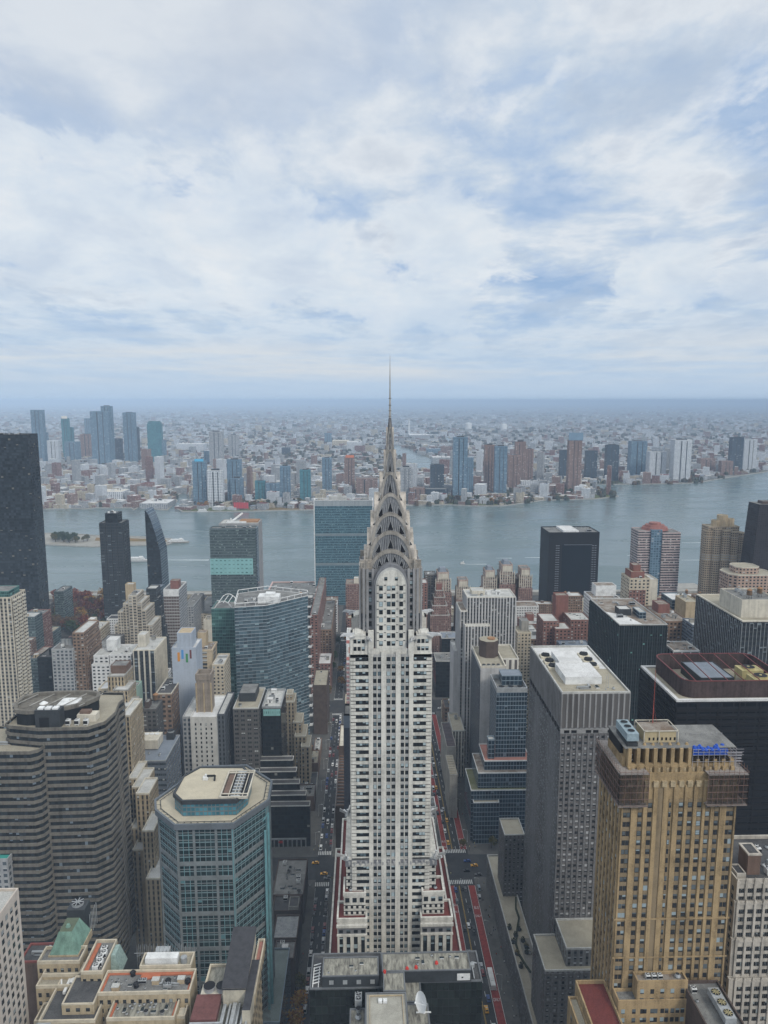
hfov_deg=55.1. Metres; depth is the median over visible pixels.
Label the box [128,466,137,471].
city building
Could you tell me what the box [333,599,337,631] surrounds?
city building
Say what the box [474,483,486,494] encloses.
city building
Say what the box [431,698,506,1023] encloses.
road
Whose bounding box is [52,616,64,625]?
tree
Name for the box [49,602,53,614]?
city building
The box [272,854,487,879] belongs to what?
avenue
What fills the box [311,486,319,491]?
city building
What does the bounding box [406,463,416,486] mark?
city building
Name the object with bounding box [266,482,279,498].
apartment tower
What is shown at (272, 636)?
office building
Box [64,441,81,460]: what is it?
apartment tower
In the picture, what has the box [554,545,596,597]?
slot windows
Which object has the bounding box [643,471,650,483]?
city building
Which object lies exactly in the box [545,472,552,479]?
city building
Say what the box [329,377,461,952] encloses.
skyscraper
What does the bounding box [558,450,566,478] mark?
apartment tower
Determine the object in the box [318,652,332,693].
row house
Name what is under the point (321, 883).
crosswalk
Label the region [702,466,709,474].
city building
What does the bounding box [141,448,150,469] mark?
city building
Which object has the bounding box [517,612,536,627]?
apartment block
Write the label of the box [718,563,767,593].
apartment tower
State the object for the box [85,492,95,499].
city building
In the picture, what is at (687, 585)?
pier
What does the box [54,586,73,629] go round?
office building
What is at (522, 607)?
city building
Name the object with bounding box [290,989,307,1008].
tree
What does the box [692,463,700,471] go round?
city building
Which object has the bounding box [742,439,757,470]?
apartment tower
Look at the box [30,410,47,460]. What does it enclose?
apartment tower
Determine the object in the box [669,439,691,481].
apartment tower
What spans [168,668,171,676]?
city building
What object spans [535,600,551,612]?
city building
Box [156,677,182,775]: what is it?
office block
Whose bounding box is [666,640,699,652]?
office block
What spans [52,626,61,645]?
city building
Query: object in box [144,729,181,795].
office block
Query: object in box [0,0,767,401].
sky
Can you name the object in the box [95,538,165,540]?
island lawn
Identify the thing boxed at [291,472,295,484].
city building
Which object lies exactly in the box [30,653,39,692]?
city building
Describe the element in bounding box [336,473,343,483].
city building
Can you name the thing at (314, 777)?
building
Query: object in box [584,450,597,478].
apartment tower
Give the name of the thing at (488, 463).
apartment tower
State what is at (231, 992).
office building
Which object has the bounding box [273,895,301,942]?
building
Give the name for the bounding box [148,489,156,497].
city building
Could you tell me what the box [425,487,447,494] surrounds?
apartment tower
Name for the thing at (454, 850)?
crosswalk
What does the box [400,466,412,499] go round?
apartment tower
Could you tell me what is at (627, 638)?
office tower
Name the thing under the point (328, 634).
row house
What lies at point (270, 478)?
city building
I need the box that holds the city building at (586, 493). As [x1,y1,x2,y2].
[581,487,589,498]
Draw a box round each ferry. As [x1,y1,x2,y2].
[131,556,146,561]
[167,538,188,542]
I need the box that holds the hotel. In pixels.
[309,950,481,1023]
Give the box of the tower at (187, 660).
[172,627,202,774]
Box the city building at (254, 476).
[253,472,255,488]
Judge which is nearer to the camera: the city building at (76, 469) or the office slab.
the office slab
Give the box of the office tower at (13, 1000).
[0,888,29,1023]
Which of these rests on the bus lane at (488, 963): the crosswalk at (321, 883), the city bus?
the city bus
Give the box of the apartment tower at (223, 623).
[211,594,236,701]
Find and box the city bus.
[487,967,495,989]
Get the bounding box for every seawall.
[45,533,171,546]
[46,471,767,511]
[49,588,697,592]
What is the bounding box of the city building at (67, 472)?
[63,470,71,474]
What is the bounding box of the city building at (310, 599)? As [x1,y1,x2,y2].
[299,592,313,625]
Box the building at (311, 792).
[300,784,315,810]
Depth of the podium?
394.82 m
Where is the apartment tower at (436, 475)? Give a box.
[430,464,443,487]
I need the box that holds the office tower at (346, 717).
[343,703,349,817]
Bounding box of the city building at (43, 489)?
[41,485,46,504]
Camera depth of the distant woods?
5102.65 m
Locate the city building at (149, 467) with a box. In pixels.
[145,456,153,481]
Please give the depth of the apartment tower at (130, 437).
3485.54 m
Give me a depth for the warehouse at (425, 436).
5800.39 m
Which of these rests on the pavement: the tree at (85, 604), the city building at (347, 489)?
the tree at (85, 604)
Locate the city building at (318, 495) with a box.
[315,493,323,499]
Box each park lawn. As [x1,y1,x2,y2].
[183,507,252,510]
[255,507,298,509]
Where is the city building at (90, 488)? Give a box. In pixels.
[87,483,94,492]
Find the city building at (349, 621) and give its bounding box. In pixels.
[347,615,350,627]
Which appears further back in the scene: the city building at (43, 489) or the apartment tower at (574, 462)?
the apartment tower at (574, 462)
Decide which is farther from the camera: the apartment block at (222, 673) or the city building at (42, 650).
the city building at (42, 650)
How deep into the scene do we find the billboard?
2054.30 m
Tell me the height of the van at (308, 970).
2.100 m
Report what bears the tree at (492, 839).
on the pavement
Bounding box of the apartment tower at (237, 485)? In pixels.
[230,477,243,499]
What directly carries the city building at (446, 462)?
on the ground at (364, 407)
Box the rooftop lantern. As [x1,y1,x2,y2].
[569,433,582,439]
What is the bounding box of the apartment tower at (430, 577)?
[424,571,435,627]
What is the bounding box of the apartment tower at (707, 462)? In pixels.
[697,458,715,471]
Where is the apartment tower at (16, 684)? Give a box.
[0,585,32,725]
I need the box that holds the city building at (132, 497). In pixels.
[127,494,140,502]
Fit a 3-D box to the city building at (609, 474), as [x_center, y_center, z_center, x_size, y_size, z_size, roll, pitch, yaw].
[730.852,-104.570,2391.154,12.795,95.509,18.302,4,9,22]
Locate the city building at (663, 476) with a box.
[660,474,668,482]
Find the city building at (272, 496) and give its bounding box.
[267,491,279,502]
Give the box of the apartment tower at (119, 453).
[115,438,123,459]
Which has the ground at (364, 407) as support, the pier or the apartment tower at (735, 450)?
the apartment tower at (735, 450)
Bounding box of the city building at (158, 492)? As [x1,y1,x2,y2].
[156,489,161,494]
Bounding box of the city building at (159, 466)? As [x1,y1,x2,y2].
[154,456,164,484]
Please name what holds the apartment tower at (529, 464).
on the ground at (364, 407)
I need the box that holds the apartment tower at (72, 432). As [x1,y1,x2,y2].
[70,427,74,440]
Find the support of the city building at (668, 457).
on the ground at (364, 407)
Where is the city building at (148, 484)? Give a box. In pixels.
[140,482,154,485]
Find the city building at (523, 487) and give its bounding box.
[517,484,525,492]
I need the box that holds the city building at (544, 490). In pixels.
[539,483,548,496]
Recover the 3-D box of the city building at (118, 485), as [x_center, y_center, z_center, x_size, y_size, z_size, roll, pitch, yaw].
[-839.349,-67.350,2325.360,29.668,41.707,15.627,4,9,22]
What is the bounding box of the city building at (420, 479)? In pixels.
[417,476,423,482]
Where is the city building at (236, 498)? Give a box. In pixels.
[232,494,241,505]
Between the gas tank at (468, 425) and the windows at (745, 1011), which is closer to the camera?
the windows at (745, 1011)
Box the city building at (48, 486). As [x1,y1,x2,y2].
[41,484,50,489]
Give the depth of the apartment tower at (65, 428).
3743.61 m
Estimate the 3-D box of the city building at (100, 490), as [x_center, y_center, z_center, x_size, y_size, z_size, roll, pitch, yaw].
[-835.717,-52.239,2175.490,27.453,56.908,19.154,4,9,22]
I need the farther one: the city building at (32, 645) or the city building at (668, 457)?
the city building at (668, 457)
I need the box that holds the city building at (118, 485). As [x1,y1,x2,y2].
[113,484,123,488]
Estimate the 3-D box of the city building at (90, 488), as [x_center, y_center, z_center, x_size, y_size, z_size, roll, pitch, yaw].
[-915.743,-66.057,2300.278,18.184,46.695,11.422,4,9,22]
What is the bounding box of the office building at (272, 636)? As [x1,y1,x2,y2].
[234,586,312,734]
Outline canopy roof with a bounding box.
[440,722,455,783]
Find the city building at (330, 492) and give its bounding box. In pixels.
[326,490,338,494]
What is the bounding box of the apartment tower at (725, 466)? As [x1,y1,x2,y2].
[718,460,732,474]
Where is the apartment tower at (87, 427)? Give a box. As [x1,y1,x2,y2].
[84,418,90,433]
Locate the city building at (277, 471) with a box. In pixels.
[274,466,279,479]
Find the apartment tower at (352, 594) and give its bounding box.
[346,577,358,632]
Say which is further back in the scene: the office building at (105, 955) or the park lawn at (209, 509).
the park lawn at (209, 509)
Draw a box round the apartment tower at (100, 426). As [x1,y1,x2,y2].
[90,411,112,463]
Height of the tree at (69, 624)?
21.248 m
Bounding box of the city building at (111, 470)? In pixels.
[106,462,115,478]
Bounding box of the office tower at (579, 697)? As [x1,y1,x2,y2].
[522,645,630,942]
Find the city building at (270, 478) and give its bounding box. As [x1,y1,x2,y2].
[264,475,274,481]
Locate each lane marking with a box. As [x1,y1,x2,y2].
[319,717,341,850]
[431,716,466,848]
[455,887,506,1023]
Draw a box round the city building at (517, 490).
[513,487,521,501]
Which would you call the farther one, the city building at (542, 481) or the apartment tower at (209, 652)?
the city building at (542, 481)
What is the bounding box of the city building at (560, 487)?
[557,483,564,493]
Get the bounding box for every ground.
[0,402,767,510]
[45,534,169,545]
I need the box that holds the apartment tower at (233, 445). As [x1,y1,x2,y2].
[228,434,239,456]
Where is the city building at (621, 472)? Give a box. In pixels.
[619,470,627,481]
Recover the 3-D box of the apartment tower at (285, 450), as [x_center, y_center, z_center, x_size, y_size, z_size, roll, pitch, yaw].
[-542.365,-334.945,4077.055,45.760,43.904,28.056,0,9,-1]
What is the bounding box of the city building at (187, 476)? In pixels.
[184,474,190,480]
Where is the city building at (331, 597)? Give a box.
[326,596,337,599]
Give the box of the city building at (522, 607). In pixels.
[516,601,538,625]
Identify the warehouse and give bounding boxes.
[49,492,68,497]
[94,488,129,498]
[140,498,175,508]
[177,442,206,451]
[332,439,348,445]
[347,440,361,449]
[408,433,429,438]
[426,448,439,452]
[431,455,449,462]
[520,479,539,486]
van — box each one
[303,1004,306,1013]
[307,967,310,975]
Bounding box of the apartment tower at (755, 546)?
[740,500,767,570]
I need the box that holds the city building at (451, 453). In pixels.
[450,451,452,474]
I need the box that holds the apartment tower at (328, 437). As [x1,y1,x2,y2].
[324,433,331,441]
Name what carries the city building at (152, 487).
on the ground at (364, 407)
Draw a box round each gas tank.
[465,422,471,428]
[500,423,506,429]
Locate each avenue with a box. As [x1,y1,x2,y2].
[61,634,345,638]
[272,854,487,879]
[310,700,440,712]
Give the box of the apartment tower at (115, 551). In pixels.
[99,510,131,620]
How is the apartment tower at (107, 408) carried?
on the ground at (364, 407)
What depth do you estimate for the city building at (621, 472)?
2762.71 m
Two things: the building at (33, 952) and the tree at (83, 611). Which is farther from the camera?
the tree at (83, 611)
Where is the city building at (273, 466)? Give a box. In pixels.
[271,464,281,473]
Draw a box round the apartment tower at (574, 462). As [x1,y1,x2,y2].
[566,439,581,492]
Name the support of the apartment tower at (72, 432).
on the ground at (364, 407)
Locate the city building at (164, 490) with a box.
[158,488,167,493]
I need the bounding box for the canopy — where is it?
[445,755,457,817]
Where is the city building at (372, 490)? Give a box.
[369,487,378,506]
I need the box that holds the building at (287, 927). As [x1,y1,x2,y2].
[274,914,300,973]
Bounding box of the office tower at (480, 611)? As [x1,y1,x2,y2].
[455,587,515,763]
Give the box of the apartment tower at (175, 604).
[163,579,187,671]
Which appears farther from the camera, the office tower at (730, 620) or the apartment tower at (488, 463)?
the apartment tower at (488, 463)
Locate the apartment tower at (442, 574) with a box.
[434,566,451,630]
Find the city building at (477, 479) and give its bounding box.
[473,476,480,483]
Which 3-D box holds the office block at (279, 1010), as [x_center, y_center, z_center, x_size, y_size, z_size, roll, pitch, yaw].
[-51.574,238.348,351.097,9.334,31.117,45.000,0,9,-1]
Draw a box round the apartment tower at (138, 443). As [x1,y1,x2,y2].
[137,427,140,459]
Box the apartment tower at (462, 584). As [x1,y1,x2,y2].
[453,577,469,630]
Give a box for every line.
[431,742,451,848]
[459,886,486,1023]
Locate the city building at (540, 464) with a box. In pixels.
[536,451,544,479]
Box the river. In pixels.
[43,472,767,590]
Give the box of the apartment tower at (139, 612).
[115,582,171,673]
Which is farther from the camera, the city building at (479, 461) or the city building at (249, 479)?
the city building at (479, 461)
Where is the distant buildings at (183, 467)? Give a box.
[0,404,767,509]
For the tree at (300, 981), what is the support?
on the pavement
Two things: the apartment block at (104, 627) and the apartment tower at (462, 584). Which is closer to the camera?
the apartment block at (104, 627)
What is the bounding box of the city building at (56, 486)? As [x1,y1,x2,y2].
[50,482,59,492]
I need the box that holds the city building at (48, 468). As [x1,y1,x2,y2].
[46,463,51,476]
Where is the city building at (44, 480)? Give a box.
[41,477,49,483]
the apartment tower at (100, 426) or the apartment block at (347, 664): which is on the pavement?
the apartment block at (347, 664)
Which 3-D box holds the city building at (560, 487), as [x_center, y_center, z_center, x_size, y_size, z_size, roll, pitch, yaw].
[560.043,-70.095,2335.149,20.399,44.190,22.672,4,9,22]
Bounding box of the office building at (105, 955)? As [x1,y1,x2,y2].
[80,939,127,980]
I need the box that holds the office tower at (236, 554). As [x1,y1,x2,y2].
[209,513,263,606]
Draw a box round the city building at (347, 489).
[344,485,351,495]
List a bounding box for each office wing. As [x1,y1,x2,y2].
[447,712,464,776]
[449,641,457,711]
[498,818,524,907]
[531,918,592,1023]
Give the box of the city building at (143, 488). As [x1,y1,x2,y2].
[139,486,149,490]
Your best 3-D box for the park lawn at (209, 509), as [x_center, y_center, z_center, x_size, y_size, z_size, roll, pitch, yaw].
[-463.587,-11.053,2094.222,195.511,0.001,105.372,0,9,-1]
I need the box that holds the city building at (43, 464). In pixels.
[40,461,46,468]
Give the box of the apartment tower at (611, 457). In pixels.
[603,444,619,480]
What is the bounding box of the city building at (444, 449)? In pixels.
[440,446,451,452]
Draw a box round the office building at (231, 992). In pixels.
[189,925,269,1023]
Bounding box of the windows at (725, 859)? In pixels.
[570,784,730,1023]
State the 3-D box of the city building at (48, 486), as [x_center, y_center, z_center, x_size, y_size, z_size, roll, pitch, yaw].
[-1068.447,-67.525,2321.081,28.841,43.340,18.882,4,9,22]
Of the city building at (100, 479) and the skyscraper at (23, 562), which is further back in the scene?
the city building at (100, 479)
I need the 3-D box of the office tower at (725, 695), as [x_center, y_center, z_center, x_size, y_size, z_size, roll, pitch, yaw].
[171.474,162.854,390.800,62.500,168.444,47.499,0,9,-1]
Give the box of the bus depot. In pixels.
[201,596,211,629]
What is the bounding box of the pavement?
[53,595,538,1023]
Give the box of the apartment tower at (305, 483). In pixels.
[300,469,310,499]
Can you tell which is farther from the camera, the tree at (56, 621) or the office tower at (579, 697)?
the tree at (56, 621)
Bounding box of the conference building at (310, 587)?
[269,581,326,596]
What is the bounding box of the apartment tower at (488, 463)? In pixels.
[483,444,494,490]
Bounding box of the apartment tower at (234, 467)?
[227,458,242,500]
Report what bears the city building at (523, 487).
on the ground at (364, 407)
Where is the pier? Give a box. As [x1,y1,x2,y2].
[678,583,697,587]
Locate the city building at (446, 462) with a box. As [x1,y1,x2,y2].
[439,459,449,472]
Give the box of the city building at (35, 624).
[27,612,44,650]
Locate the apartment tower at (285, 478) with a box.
[280,465,290,498]
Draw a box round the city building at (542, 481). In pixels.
[539,479,547,487]
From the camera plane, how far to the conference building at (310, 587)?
1095.98 m
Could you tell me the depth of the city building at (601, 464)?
2962.92 m
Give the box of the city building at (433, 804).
[431,796,435,828]
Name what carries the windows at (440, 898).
in the skyscraper at (392, 892)
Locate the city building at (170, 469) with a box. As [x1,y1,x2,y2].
[166,467,174,472]
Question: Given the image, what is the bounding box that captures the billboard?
[234,502,248,509]
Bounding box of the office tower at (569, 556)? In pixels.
[538,523,599,601]
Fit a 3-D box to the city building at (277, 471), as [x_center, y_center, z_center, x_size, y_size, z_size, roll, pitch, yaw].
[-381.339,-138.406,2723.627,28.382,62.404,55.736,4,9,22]
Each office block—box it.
[0,854,14,887]
[37,645,55,691]
[136,681,142,700]
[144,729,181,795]
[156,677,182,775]
[204,615,211,641]
[263,947,290,1023]
[313,669,329,733]
[433,652,449,696]
[439,631,454,651]
[661,592,686,609]
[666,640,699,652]
[681,618,693,644]
[685,980,743,1023]
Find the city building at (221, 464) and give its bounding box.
[216,458,226,478]
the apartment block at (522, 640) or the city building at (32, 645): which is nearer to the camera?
the apartment block at (522, 640)
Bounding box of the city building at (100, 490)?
[95,485,106,498]
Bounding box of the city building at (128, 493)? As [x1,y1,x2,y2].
[124,491,133,498]
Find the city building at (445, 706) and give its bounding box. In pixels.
[442,698,448,721]
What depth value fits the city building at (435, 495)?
2178.62 m
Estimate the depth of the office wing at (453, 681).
634.74 m
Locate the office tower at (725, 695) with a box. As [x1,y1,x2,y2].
[636,653,767,834]
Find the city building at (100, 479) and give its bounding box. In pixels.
[95,474,106,484]
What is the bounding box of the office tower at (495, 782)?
[464,669,526,843]
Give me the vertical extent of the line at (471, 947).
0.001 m
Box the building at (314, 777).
[297,772,317,794]
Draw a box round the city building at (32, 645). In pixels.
[29,637,36,655]
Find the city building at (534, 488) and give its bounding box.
[530,483,538,493]
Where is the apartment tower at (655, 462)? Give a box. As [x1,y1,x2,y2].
[645,451,666,477]
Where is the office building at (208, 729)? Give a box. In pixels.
[182,669,234,773]
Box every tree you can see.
[51,534,57,541]
[51,614,60,623]
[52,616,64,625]
[64,616,74,628]
[64,620,77,635]
[72,588,80,594]
[72,613,81,618]
[73,591,84,600]
[75,608,89,617]
[76,599,87,606]
[78,614,88,625]
[82,590,92,597]
[82,600,93,607]
[86,608,97,617]
[88,597,96,603]
[95,598,103,610]
[97,612,104,618]
[287,1008,305,1023]
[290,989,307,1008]
[295,972,306,992]
[338,676,345,686]
[459,838,466,848]
[488,836,497,847]
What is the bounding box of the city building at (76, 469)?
[71,459,81,481]
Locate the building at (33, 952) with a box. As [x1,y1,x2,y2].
[24,942,54,1023]
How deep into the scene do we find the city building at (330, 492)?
2260.78 m
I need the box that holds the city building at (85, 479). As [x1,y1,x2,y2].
[81,475,88,482]
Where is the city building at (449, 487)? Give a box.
[444,484,451,492]
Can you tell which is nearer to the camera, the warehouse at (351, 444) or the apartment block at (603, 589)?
the apartment block at (603, 589)
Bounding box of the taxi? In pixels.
[484,1005,488,1013]
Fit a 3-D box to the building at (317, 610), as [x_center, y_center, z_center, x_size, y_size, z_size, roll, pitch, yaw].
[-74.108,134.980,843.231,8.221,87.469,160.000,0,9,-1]
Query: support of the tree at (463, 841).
on the pavement
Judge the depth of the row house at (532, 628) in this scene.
735.26 m
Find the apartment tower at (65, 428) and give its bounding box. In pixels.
[61,418,70,456]
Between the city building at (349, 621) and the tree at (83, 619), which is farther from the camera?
the tree at (83, 619)
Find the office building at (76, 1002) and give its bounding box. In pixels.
[36,975,103,1023]
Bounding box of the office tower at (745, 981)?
[722,835,767,1023]
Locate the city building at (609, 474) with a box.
[606,465,611,494]
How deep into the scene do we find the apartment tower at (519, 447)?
2602.86 m
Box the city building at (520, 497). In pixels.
[516,492,524,502]
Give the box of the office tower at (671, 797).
[567,672,749,1023]
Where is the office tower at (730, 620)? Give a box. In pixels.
[693,587,767,664]
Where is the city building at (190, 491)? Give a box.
[189,486,192,497]
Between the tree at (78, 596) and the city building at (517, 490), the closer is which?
the tree at (78, 596)
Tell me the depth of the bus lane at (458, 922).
434.12 m
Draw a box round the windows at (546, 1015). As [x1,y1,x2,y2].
[546,1015,562,1022]
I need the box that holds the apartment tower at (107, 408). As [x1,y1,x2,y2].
[100,405,115,459]
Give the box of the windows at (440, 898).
[339,629,449,952]
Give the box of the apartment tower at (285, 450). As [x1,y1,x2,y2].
[282,447,290,453]
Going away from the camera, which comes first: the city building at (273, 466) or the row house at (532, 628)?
the row house at (532, 628)
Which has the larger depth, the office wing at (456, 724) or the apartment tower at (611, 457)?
the apartment tower at (611, 457)
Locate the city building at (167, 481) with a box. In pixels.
[161,477,171,488]
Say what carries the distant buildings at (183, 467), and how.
on the ground at (364, 407)
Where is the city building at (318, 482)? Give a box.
[315,480,321,487]
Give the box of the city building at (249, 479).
[246,466,252,493]
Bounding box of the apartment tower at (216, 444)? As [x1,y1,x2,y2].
[209,431,223,466]
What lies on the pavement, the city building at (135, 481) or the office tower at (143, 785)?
the office tower at (143, 785)
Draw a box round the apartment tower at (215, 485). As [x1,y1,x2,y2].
[207,468,224,507]
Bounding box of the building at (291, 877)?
[273,858,307,923]
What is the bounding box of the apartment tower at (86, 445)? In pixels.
[80,434,91,456]
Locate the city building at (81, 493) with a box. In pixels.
[77,490,86,499]
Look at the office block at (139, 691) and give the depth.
525.25 m
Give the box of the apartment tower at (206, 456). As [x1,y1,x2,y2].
[204,451,209,461]
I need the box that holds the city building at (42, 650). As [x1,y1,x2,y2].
[35,646,51,653]
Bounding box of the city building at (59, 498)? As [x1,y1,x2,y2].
[55,493,64,503]
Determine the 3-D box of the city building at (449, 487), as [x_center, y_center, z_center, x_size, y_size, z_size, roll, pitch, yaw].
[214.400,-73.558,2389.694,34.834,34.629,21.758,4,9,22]
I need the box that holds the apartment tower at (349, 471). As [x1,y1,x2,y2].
[344,457,354,489]
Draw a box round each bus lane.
[431,764,446,848]
[432,715,465,848]
[451,886,465,950]
[468,885,505,1023]
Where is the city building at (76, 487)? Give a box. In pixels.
[69,485,84,488]
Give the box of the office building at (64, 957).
[34,898,96,1023]
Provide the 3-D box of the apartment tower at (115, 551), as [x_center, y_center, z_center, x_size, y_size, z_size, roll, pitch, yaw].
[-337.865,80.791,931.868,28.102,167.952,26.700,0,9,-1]
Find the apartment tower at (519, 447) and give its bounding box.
[514,440,525,479]
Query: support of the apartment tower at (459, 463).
on the ground at (364, 407)
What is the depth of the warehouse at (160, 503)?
2084.92 m
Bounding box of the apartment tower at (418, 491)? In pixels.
[409,487,424,499]
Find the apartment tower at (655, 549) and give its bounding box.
[629,521,680,594]
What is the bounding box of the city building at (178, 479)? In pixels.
[174,475,182,486]
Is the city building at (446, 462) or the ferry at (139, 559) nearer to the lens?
the ferry at (139, 559)
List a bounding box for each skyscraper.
[0,433,49,610]
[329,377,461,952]
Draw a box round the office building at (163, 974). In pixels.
[97,943,197,1023]
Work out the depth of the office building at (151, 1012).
238.10 m
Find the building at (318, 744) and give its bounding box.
[314,737,321,761]
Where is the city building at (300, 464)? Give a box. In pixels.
[296,460,305,484]
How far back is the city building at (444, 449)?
4119.70 m
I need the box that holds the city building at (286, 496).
[283,492,289,502]
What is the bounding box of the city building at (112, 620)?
[107,615,117,633]
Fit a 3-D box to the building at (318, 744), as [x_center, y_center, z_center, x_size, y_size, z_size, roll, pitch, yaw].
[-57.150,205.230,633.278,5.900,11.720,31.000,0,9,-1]
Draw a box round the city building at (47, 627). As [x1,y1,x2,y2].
[27,609,52,645]
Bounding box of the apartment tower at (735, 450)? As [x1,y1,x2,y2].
[728,437,743,469]
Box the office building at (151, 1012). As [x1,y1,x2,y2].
[106,999,188,1023]
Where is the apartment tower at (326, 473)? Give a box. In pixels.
[322,457,331,489]
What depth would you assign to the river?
1735.26 m
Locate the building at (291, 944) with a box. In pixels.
[275,940,296,997]
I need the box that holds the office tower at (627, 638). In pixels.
[587,598,667,724]
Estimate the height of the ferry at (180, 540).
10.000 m
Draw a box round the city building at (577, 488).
[574,486,583,491]
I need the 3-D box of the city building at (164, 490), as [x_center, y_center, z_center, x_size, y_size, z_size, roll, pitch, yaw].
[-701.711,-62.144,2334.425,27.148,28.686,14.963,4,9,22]
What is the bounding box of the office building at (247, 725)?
[233,683,265,770]
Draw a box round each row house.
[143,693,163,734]
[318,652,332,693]
[321,600,335,671]
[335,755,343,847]
[339,724,343,754]
[529,624,535,645]
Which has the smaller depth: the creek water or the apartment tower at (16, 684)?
the apartment tower at (16, 684)
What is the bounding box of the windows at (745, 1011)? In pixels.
[724,885,767,1020]
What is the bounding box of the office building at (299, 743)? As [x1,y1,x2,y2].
[286,689,311,782]
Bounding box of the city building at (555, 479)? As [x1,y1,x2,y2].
[552,476,559,487]
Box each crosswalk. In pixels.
[315,882,328,885]
[444,849,465,852]
[449,880,472,883]
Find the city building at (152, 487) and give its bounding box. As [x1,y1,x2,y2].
[144,486,155,489]
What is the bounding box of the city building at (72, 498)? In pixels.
[67,493,77,504]
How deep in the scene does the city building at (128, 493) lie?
2194.77 m
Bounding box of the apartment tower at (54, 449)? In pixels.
[47,440,60,458]
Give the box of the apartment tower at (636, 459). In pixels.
[627,440,647,474]
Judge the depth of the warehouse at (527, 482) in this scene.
2541.97 m
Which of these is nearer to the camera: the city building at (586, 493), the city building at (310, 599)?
the city building at (310, 599)
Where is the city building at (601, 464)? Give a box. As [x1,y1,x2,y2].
[600,460,603,468]
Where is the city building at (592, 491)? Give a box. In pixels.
[588,487,594,497]
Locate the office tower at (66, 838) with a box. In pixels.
[0,690,136,955]
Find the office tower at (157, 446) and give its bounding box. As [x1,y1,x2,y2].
[147,421,166,461]
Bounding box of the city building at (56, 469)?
[52,462,61,475]
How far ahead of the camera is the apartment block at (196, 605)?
893.02 m
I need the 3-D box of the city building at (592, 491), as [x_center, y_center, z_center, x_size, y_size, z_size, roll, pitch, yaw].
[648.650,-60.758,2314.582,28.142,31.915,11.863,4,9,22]
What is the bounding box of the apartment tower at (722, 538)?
[697,514,743,593]
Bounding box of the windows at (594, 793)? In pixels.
[554,781,595,930]
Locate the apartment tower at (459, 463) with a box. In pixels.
[452,436,467,495]
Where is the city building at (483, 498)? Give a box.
[479,496,492,503]
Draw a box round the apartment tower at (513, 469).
[507,455,520,487]
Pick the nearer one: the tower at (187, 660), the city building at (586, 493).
the tower at (187, 660)
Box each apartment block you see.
[51,620,101,690]
[88,617,109,639]
[92,636,137,690]
[98,681,107,691]
[102,634,124,647]
[133,631,167,706]
[187,593,204,638]
[212,653,230,694]
[346,628,350,702]
[422,579,427,627]
[515,618,530,731]
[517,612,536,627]
[536,592,588,645]
[556,640,587,644]
[583,582,619,616]
[620,563,657,605]
[644,600,683,640]
[674,594,695,617]
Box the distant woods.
[1,407,767,506]
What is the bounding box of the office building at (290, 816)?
[259,688,310,846]
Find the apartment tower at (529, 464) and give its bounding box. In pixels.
[525,448,533,479]
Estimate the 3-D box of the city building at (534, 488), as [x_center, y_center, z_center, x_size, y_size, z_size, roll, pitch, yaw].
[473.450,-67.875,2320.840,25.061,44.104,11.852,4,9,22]
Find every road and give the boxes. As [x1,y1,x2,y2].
[301,605,345,1023]
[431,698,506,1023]
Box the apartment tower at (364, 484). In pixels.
[356,477,377,493]
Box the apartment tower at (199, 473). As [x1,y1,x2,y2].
[192,460,207,504]
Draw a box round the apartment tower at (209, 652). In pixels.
[197,630,216,668]
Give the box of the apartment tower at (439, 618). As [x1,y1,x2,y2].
[428,582,449,669]
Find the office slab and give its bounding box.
[314,493,372,604]
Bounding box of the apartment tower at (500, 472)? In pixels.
[493,445,507,492]
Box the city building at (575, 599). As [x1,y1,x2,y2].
[566,592,582,611]
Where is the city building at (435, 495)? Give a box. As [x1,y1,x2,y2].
[431,491,438,501]
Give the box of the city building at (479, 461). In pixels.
[476,451,482,470]
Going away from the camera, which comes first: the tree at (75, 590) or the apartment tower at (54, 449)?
the tree at (75, 590)
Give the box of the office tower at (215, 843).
[154,764,274,1009]
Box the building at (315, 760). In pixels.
[312,745,319,777]
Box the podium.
[486,854,536,1023]
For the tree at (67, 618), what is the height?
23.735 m
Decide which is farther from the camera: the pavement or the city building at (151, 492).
the city building at (151, 492)
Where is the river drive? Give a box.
[49,589,697,598]
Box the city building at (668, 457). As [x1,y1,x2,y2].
[665,448,669,468]
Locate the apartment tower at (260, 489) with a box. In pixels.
[255,480,265,499]
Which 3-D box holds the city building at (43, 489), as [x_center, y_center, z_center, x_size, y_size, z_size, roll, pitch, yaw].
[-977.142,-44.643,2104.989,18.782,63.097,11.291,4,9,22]
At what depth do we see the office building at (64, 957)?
256.89 m
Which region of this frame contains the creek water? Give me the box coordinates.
[394,446,475,469]
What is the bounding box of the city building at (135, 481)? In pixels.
[127,479,139,483]
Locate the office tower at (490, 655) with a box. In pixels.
[469,636,518,767]
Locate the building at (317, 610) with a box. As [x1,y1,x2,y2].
[310,577,325,693]
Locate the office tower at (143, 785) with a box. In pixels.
[107,660,163,962]
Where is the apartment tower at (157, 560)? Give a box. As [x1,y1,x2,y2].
[145,507,168,603]
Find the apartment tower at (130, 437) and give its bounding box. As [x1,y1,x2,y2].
[122,412,137,461]
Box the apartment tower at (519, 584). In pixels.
[480,559,532,600]
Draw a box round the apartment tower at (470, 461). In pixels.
[467,457,473,495]

